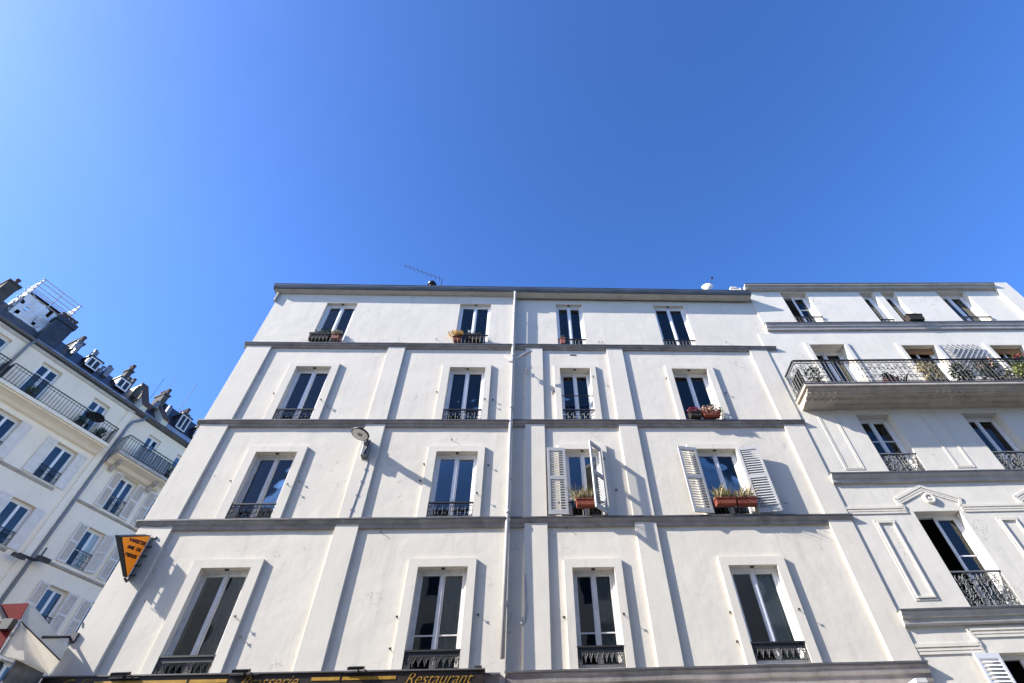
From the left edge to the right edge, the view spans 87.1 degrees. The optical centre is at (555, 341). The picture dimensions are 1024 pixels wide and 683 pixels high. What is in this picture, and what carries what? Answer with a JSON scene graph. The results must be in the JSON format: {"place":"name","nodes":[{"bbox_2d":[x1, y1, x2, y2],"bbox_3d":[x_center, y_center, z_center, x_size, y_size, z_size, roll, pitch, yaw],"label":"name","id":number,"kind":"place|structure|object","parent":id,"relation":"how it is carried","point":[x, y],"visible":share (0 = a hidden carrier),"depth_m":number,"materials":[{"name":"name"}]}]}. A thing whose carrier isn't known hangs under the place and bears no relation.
{"place":"outdoors","nodes":[
{"label":"outdoors","id":0,"kind":"place"},
{"bbox_2d":[0,278,198,682],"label":"apartment building","id":1,"kind":"structure","parent":0,"point":[75,498],"depth_m":24.47,"materials":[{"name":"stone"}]},
{"bbox_2d":[0,335,9,350],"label":"window","id":2,"kind":"structure","parent":1,"relation":"in","point":[1,337],"depth_m":23.87,"materials":[{"name":"white glass"}]},
{"bbox_2d":[0,658,11,676],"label":"window","id":3,"kind":"structure","parent":1,"relation":"in","point":[5,665],"depth_m":20.50,"materials":[{"name":"white glass"}]},
{"bbox_2d":[0,411,32,458],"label":"window","id":4,"kind":"structure","parent":1,"relation":"in","point":[9,444],"depth_m":22.94,"materials":[{"name":"white glass"}]},
{"bbox_2d":[0,490,46,550],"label":"window","id":5,"kind":"structure","parent":1,"relation":"in","point":[26,529],"depth_m":22.09,"materials":[{"name":"white wood"}]},
{"bbox_2d":[11,547,51,563],"bbox_3d":[-21.308,8.646,21.941,0.483,0.907,1.290,-20,-51,14],"label":"wall lamp","id":6,"kind":"object","parent":1,"relation":"attached to","point":[40,558],"visible":1,"depth_m":21.83,"materials":[{"name":"black metal"}]},
{"bbox_2d":[25,385,41,396],"bbox_3d":[-23.184,2.207,23.736,0.559,0.688,0.476,20,-53,-19],"label":"potted plant","id":7,"kind":"object","parent":1,"relation":"on","point":[29,389],"visible":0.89,"depth_m":23.69,"materials":[{"name":"green plant"}]},
{"bbox_2d":[18,363,60,399],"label":"window","id":8,"kind":"structure","parent":1,"relation":"in","point":[49,369],"depth_m":24.86,"materials":[{"name":"white wood"}]},
{"bbox_2d":[0,278,82,344],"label":"scaffolding","id":9,"kind":"object","parent":1,"relation":"attached to","point":[40,314],"visible":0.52,"depth_m":26.73,"materials":[{"name":"grey metal"}]},
{"bbox_2d":[14,580,79,633],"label":"window","id":10,"kind":"structure","parent":1,"relation":"in","point":[60,614],"depth_m":22.28,"materials":[{"name":"white wood"}]},
{"bbox_2d":[22,436,87,489],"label":"window","id":11,"kind":"structure","parent":1,"relation":"in","point":[45,449],"depth_m":23.95,"materials":[{"name":"white wood"}]},
{"bbox_2d":[36,312,78,348],"bbox_3d":[-24.710,-0.396,26.484,0.600,2.460,0.950,-20,-51,14],"label":"chimney stack","id":12,"kind":"object","parent":1,"relation":"on","point":[56,331],"visible":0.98,"depth_m":26.47,"materials":[{"name":"stone"}]},
{"bbox_2d":[60,598,93,646],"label":"window","id":13,"kind":"structure","parent":1,"relation":"in","point":[74,619],"depth_m":22.83,"materials":[{"name":"wood"}]},
{"bbox_2d":[73,415,87,426],"bbox_3d":[-22.259,3.752,25.113,0.586,0.668,0.412,1,-49,-3],"label":"potted plant","id":14,"kind":"object","parent":1,"relation":"on","point":[78,421],"visible":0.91,"depth_m":25.11,"materials":[{"name":"green plant"}]},
{"bbox_2d":[56,522,115,573],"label":"window","id":15,"kind":"structure","parent":1,"relation":"in","point":[81,558],"depth_m":24.02,"materials":[{"name":"white glass"}]},
{"bbox_2d":[77,399,108,431],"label":"window","id":16,"kind":"structure","parent":1,"relation":"in","point":[99,404],"depth_m":26.50,"materials":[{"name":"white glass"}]},
{"bbox_2d":[85,411,104,429],"bbox_3d":[-22.100,3.870,25.524,0.840,1.120,0.840,-20,-51,14],"label":"parasol","id":17,"kind":"object","parent":1,"relation":"on","point":[94,418],"visible":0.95,"depth_m":25.75,"materials":[{"name":"black fabric"}]},
{"bbox_2d":[94,427,106,437],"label":"potted plant","id":18,"kind":"object","parent":1,"relation":"on","point":[99,432],"visible":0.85,"depth_m":25.71,"materials":[{"name":"green plant"}]},
{"bbox_2d":[97,546,118,581],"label":"window","id":19,"kind":"structure","parent":1,"relation":"in","point":[111,558],"depth_m":24.57,"materials":[{"name":"wood"}]},
{"bbox_2d":[94,471,145,520],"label":"window","id":20,"kind":"structure","parent":1,"relation":"in","point":[126,481],"depth_m":26.02,"materials":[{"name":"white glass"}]},
{"bbox_2d":[131,490,157,524],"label":"window","id":21,"kind":"structure","parent":1,"relation":"in","point":[146,508],"depth_m":26.89,"materials":[{"name":"wood"}]},
{"bbox_2d":[143,436,159,463],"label":"window","id":22,"kind":"structure","parent":1,"relation":"in","point":[153,443],"depth_m":28.46,"materials":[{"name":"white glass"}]},
{"bbox_2d":[163,464,173,477],"bbox_3d":[-20.310,6.802,28.091,0.523,1.009,0.475,25,-55,-22],"label":"potted plant","id":23,"kind":"object","parent":1,"relation":"on","point":[169,471],"visible":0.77,"depth_m":28.08,"materials":[{"name":"green plant"}]},
{"bbox_2d":[0,0,1023,424],"label":"sky","id":24,"kind":"structure","parent":0,"point":[165,165],"materials":[{"name":"blue"}]},
{"bbox_2d":[729,287,741,289],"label":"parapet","id":25,"kind":"structure","parent":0,"point":[733,288],"depth_m":18.53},
{"bbox_2d":[742,282,1023,682],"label":"apartment building","id":26,"kind":"structure","parent":0,"point":[926,477],"depth_m":13.76,"materials":[{"name":"paint"}]},
{"bbox_2d":[783,297,825,321],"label":"window","id":27,"kind":"structure","parent":26,"relation":"in","point":[806,313],"depth_m":18.00,"materials":[{"name":"white glass"}]},
{"bbox_2d":[803,364,824,380],"bbox_3d":[7.089,0.988,14.693,0.523,0.995,0.397,16,-52,-16],"label":"potted plant","id":28,"kind":"object","parent":26,"relation":"on","point":[817,379],"visible":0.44,"depth_m":14.74,"materials":[{"name":"green plant"}]},
{"bbox_2d":[804,342,872,381],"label":"window","id":29,"kind":"structure","parent":26,"relation":"in","point":[815,355],"depth_m":16.06,"materials":[{"name":"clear glass"}]},
{"bbox_2d":[862,297,894,320],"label":"window","id":30,"kind":"structure","parent":26,"relation":"in","point":[868,300],"depth_m":18.12,"materials":[{"name":"clear glass"}]},
{"bbox_2d":[882,372,898,381],"bbox_3d":[9.079,1.064,14.580,0.392,0.579,0.314,1,-49,-3],"label":"potted plant","id":31,"kind":"object","parent":26,"relation":"on","point":[888,378],"visible":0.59,"depth_m":14.49,"materials":[{"name":"green plant"}]},
{"bbox_2d":[859,419,925,470],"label":"window","id":32,"kind":"structure","parent":26,"relation":"in","point":[880,433],"depth_m":13.76,"materials":[{"name":"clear glass"}]},
{"bbox_2d":[884,297,905,320],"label":"window","id":33,"kind":"structure","parent":26,"relation":"in","point":[890,300],"depth_m":18.26,"materials":[{"name":"clear glass"}]},
{"bbox_2d":[903,313,924,320],"bbox_3d":[11.541,-0.767,17.284,0.544,0.366,0.224,1,-49,-3],"label":"flower box","id":34,"kind":"object","parent":26,"relation":"attached to","point":[913,317],"visible":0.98,"depth_m":17.18,"materials":[{"name":"brown wood"}]},
{"bbox_2d":[895,343,961,380],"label":"window","id":35,"kind":"structure","parent":26,"relation":"in","point":[919,353],"depth_m":16.36,"materials":[{"name":"clear glass"}]},
{"bbox_2d":[915,361,943,380],"bbox_3d":[10.423,0.893,14.851,0.658,1.112,0.486,1,-49,-3],"label":"potted plant","id":36,"kind":"object","parent":26,"relation":"on","point":[930,370],"visible":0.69,"depth_m":14.88,"materials":[{"name":"green plant"}]},
{"bbox_2d":[948,362,976,380],"bbox_3d":[11.242,0.907,14.823,0.696,0.992,0.444,1,-49,-3],"label":"potted plant","id":37,"kind":"object","parent":26,"relation":"on","point":[960,375],"visible":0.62,"depth_m":14.80,"materials":[{"name":"green plant"}]},
{"bbox_2d":[940,296,994,320],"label":"window","id":38,"kind":"structure","parent":26,"relation":"in","point":[963,309],"depth_m":18.26,"materials":[{"name":"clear glass"}]},
{"bbox_2d":[916,515,1021,606],"bbox_3d":[8.619,4.784,11.529,1.080,2.120,0.753,0,-49,-2],"label":"window","id":39,"kind":"structure","parent":26,"relation":"in","point":[986,583],"depth_m":11.32,"materials":[{"name":"clear glass"}]},
{"bbox_2d":[941,344,999,370],"bbox_3d":[12.367,0.467,15.974,1.138,1.168,0.039,0,-49,-2],"label":"trellis","id":40,"kind":"object","parent":26,"relation":"attached to","point":[970,347],"visible":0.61,"depth_m":16.13,"materials":[{"name":"grey paint"}]},
{"bbox_2d":[972,356,1004,378],"bbox_3d":[12.124,0.829,14.928,0.682,1.187,0.529,1,-49,-3],"label":"potted plant","id":41,"kind":"object","parent":26,"relation":"on","point":[993,364],"visible":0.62,"depth_m":14.92,"materials":[{"name":"green plant"}]},
{"bbox_2d":[965,418,1023,468],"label":"window","id":42,"kind":"structure","parent":26,"relation":"in","point":[1007,453],"depth_m":13.95,"materials":[{"name":"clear glass"}]},
{"bbox_2d":[972,653,1023,682],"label":"window","id":43,"kind":"structure","parent":26,"relation":"in","point":[979,657],"depth_m":9.66,"materials":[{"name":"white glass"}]},
{"bbox_2d":[982,343,1023,378],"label":"window","id":44,"kind":"structure","parent":26,"relation":"in","point":[1007,353],"depth_m":16.48,"materials":[{"name":"clear glass"}]},
{"bbox_2d":[1005,363,1023,379],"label":"potted plant","id":45,"kind":"object","parent":26,"relation":"on","point":[1015,369],"visible":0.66,"depth_m":14.84,"materials":[{"name":"green plant"}]},
{"bbox_2d":[1009,353,1023,374],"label":"potted plant","id":46,"kind":"object","parent":26,"relation":"on","point":[1018,355],"visible":0.44,"depth_m":15.24,"materials":[{"name":"green plant"}]},
{"bbox_3d":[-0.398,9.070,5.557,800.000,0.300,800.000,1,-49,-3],"label":"road","id":47,"kind":"structure","parent":0,"visible":0},
{"bbox_2d":[51,283,934,682],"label":"apartment building","id":48,"kind":"structure","parent":47,"relation":"on","point":[467,533],"depth_m":11.66,"materials":[{"name":"white paint"}]},
{"bbox_2d":[0,603,83,673],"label":"awning","id":49,"kind":"object","parent":48,"relation":"attached to","point":[35,641],"visible":1,"depth_m":8.83,"materials":[{"name":"grey fabric"}]},
{"bbox_2d":[0,603,28,668],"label":"awning","id":50,"kind":"object","parent":49,"relation":"attached to","point":[11,614],"visible":1,"depth_m":8.71,"materials":[{"name":"red fabric"}]},
{"bbox_2d":[115,534,156,582],"bbox_3d":[-8.232,4.163,10.316,0.671,1.110,0.412,6,-50,-8],"label":"hanging sign","id":51,"kind":"object","parent":48,"relation":"attached to","point":[130,547],"visible":1,"depth_m":10.37,"materials":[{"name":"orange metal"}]},
{"bbox_2d":[140,559,264,673],"bbox_3d":[-6.246,5.005,9.746,1.445,2.100,0.312,1,-49,-3],"label":"window","id":52,"kind":"structure","parent":48,"relation":"in","point":[212,657],"depth_m":9.74,"materials":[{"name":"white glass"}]},
{"bbox_2d":[215,446,308,518],"bbox_3d":[-6.396,3.134,11.891,1.535,1.900,0.312,1,-49,-3],"label":"window","id":53,"kind":"structure","parent":48,"relation":"in","point":[266,492],"depth_m":11.90,"materials":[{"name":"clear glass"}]},
{"bbox_2d":[40,668,484,682],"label":"shop sign","id":54,"kind":"object","parent":48,"relation":"attached to","point":[462,675],"visible":1,"depth_m":8.88,"materials":[{"name":"metal"}]},
{"bbox_2d":[0,660,43,682],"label":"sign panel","id":55,"kind":"object","parent":54,"relation":"attached to","point":[19,672],"visible":1,"depth_m":8.43,"materials":[{"name":"metal"}]},
{"bbox_2d":[108,672,138,679],"bbox_3d":[-7.026,5.429,8.730,0.460,0.101,0.174,1,-49,-3],"label":"spotlight","id":56,"kind":"object","parent":54,"relation":"attached to","point":[123,674],"visible":1,"depth_m":8.71,"materials":[{"name":"black metal"}]},
{"bbox_2d":[229,669,258,676],"bbox_3d":[-5.129,5.446,8.838,0.460,0.101,0.174,1,-49,-3],"label":"spotlight","id":57,"kind":"object","parent":54,"relation":"attached to","point":[243,671],"visible":1,"depth_m":8.82,"materials":[{"name":"black metal"}]},
{"bbox_2d":[344,666,372,673],"bbox_3d":[-3.282,5.463,8.943,0.460,0.101,0.174,1,-49,-3],"label":"spotlight","id":58,"kind":"object","parent":54,"relation":"attached to","point":[357,668],"visible":1,"depth_m":8.93,"materials":[{"name":"black metal"}]},
{"bbox_2d":[264,362,340,418],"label":"window","id":59,"kind":"structure","parent":48,"relation":"in","point":[307,395],"depth_m":14.00,"materials":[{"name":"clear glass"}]},
{"bbox_2d":[308,328,335,341],"bbox_3d":[-6.749,-0.207,15.585,0.733,0.499,0.373,1,-49,-3],"label":"flower box","id":60,"kind":"object","parent":48,"relation":"attached to","point":[321,337],"visible":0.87,"depth_m":15.44,"materials":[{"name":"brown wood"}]},
{"bbox_2d":[307,304,356,341],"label":"window","id":61,"kind":"structure","parent":48,"relation":"in","point":[339,317],"depth_m":16.39,"materials":[{"name":"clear glass"}]},
{"bbox_2d":[331,329,341,341],"bbox_3d":[-6.355,-0.196,15.594,0.375,0.428,0.285,1,-49,-3],"label":"flower pot","id":62,"kind":"object","parent":48,"relation":"on","point":[336,335],"visible":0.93,"depth_m":15.48,"materials":[{"name":"ceramic"}]},
{"bbox_2d":[349,427,370,516],"bbox_3d":[-4.483,2.818,11.825,0.460,2.016,0.564,1,-49,-3],"label":"street lamp","id":63,"kind":"object","parent":48,"relation":"attached to","point":[360,433],"visible":1,"depth_m":12.41,"materials":[{"name":"grey metal"}]},
{"bbox_2d":[404,264,442,285],"bbox_3d":[-4.509,-2.080,18.050,1.418,1.708,0.240,1,-49,-3],"label":"antenna","id":64,"kind":"object","parent":48,"relation":"on","point":[423,272],"visible":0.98,"depth_m":18.38,"materials":[{"name":"black metal"}]},
{"bbox_2d":[427,280,436,284],"bbox_3d":[-4.123,-1.772,17.828,0.300,0.700,0.300,1,-49,-3],"label":"roof vent","id":65,"kind":"object","parent":48,"relation":"on","point":[431,282],"visible":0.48,"depth_m":17.88,"materials":[{"name":"grey metal"}]},
{"bbox_2d":[389,558,478,669],"bbox_3d":[-2.173,5.075,9.979,1.545,2.060,0.259,1,-49,-3],"label":"window","id":66,"kind":"structure","parent":48,"relation":"in","point":[451,637],"depth_m":9.96,"materials":[{"name":"white glass"}]},
{"bbox_2d":[417,445,488,516],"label":"window","id":67,"kind":"structure","parent":48,"relation":"in","point":[478,465],"depth_m":12.13,"materials":[{"name":"clear glass"}]},
{"bbox_2d":[448,329,463,342],"bbox_3d":[-2.912,-0.163,15.749,0.499,0.405,0.315,1,-49,-3],"label":"flower pot","id":68,"kind":"object","parent":48,"relation":"on","point":[458,338],"visible":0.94,"depth_m":15.68,"materials":[{"name":"ceramic"}]},
{"bbox_2d":[434,363,493,418],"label":"window","id":69,"kind":"structure","parent":48,"relation":"in","point":[467,397],"depth_m":14.25,"materials":[{"name":"clear glass"}]},
{"bbox_2d":[453,305,490,342],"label":"window","id":70,"kind":"structure","parent":48,"relation":"in","point":[475,318],"depth_m":16.62,"materials":[{"name":"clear glass"}]},
{"bbox_2d":[465,330,480,342],"bbox_3d":[-2.424,-0.164,15.877,0.464,0.523,0.223,1,-49,-3],"label":"flower box","id":71,"kind":"object","parent":48,"relation":"attached to","point":[468,339],"visible":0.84,"depth_m":15.70,"materials":[{"name":"black metal"}]},
{"bbox_2d":[474,665,481,671],"bbox_3d":[-1.310,5.611,9.101,0.120,0.171,0.123,1,-49,-3],"label":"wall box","id":72,"kind":"object","parent":48,"relation":"attached to","point":[478,666],"visible":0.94,"depth_m":9.10,"materials":[{"name":"grey metal"}]},
{"bbox_2d":[504,351,532,373],"bbox_3d":[-1.034,0.525,14.889,0.813,0.634,0.493,1,-49,-3],"label":"street lamp","id":73,"kind":"object","parent":48,"relation":"attached to","point":[511,359],"visible":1,"depth_m":14.83,"materials":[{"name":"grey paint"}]},
{"bbox_2d":[560,335,565,343],"bbox_3d":[0.216,-0.056,16.029,0.185,0.416,0.173,1,-49,-3],"label":"flower pot","id":74,"kind":"object","parent":48,"relation":"on","point":[562,339],"visible":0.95,"depth_m":15.94,"materials":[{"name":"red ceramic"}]},
{"bbox_2d":[556,305,585,343],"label":"window","id":75,"kind":"structure","parent":48,"relation":"in","point":[570,324],"depth_m":16.87,"materials":[{"name":"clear glass"}]},
{"bbox_2d":[552,365,601,418],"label":"window","id":76,"kind":"structure","parent":48,"relation":"in","point":[573,395],"depth_m":14.58,"materials":[{"name":"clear glass"}]},
{"bbox_2d":[547,440,617,515],"bbox_3d":[0.619,3.096,12.314,1.580,1.970,0.594,1,-49,-3],"label":"window","id":77,"kind":"structure","parent":48,"relation":"in","point":[606,506],"depth_m":12.32,"materials":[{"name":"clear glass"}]},
{"bbox_2d":[564,481,603,508],"bbox_3d":[0.633,3.380,11.835,1.117,0.515,0.825,1,-49,-3],"label":"flower box","id":78,"kind":"object","parent":48,"relation":"attached to","point":[583,499],"visible":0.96,"depth_m":11.74,"materials":[{"name":"ceramic"}]},
{"bbox_2d":[563,558,635,668],"bbox_3d":[0.755,5.144,10.210,1.240,2.020,0.312,1,-49,-3],"label":"window","id":79,"kind":"structure","parent":48,"relation":"in","point":[609,649],"depth_m":10.17,"materials":[{"name":"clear glass"}]},
{"bbox_2d":[654,307,696,344],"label":"window","id":80,"kind":"structure","parent":48,"relation":"in","point":[673,325],"depth_m":17.03,"materials":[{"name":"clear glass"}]},
{"bbox_2d":[687,406,701,418],"bbox_3d":[3.611,1.827,13.944,0.373,0.352,0.233,1,-49,-3],"label":"flower pot","id":81,"kind":"object","parent":48,"relation":"on","point":[695,414],"visible":1,"depth_m":13.85,"materials":[{"name":"black plastic"}]},
{"bbox_2d":[664,365,731,418],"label":"window","id":82,"kind":"structure","parent":48,"relation":"in","point":[687,390],"depth_m":14.91,"materials":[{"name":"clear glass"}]},
{"bbox_2d":[702,277,713,289],"bbox_3d":[5.357,-1.806,18.391,0.275,0.898,0.523,28,-56,-25],"label":"satellite dish","id":83,"kind":"object","parent":48,"relation":"attached to","point":[708,286],"visible":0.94,"depth_m":18.52,"materials":[{"name":"white metal"}]},
{"bbox_2d":[699,404,722,418],"bbox_3d":[4.050,1.772,13.986,0.662,0.454,0.265,1,-49,-3],"label":"flower box","id":84,"kind":"object","parent":48,"relation":"attached to","point":[713,413],"visible":0.98,"depth_m":13.86,"materials":[{"name":"ceramic"}]},
{"bbox_2d":[710,481,745,506],"bbox_3d":[3.851,3.425,12.011,1.070,0.483,0.612,1,-49,-3],"label":"flower box","id":85,"kind":"object","parent":48,"relation":"attached to","point":[721,498],"visible":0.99,"depth_m":11.90,"materials":[{"name":"ceramic"}]},
{"bbox_2d":[677,444,782,513],"bbox_3d":[3.978,3.220,12.587,1.984,1.970,0.386,1,-49,-3],"label":"window","id":86,"kind":"structure","parent":48,"relation":"in","point":[726,465],"depth_m":12.66,"materials":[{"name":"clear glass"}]},
{"bbox_2d":[728,483,757,506],"bbox_3d":[4.223,3.410,12.036,1.039,0.512,0.707,1,-49,-3],"label":"flower box","id":87,"kind":"object","parent":48,"relation":"attached to","point":[744,500],"visible":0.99,"depth_m":11.92,"materials":[{"name":"ceramic"}]},
{"bbox_2d":[717,556,822,664],"bbox_3d":[4.025,5.174,10.396,1.470,2.020,0.312,1,-49,-3],"label":"window","id":88,"kind":"structure","parent":48,"relation":"in","point":[785,643],"depth_m":10.37,"materials":[{"name":"white glass"}]},
{"bbox_2d":[908,678,927,682],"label":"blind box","id":89,"kind":"object","parent":48,"relation":"attached to","point":[919,680],"visible":1,"depth_m":9.22,"materials":[{"name":"white"}]}
]}

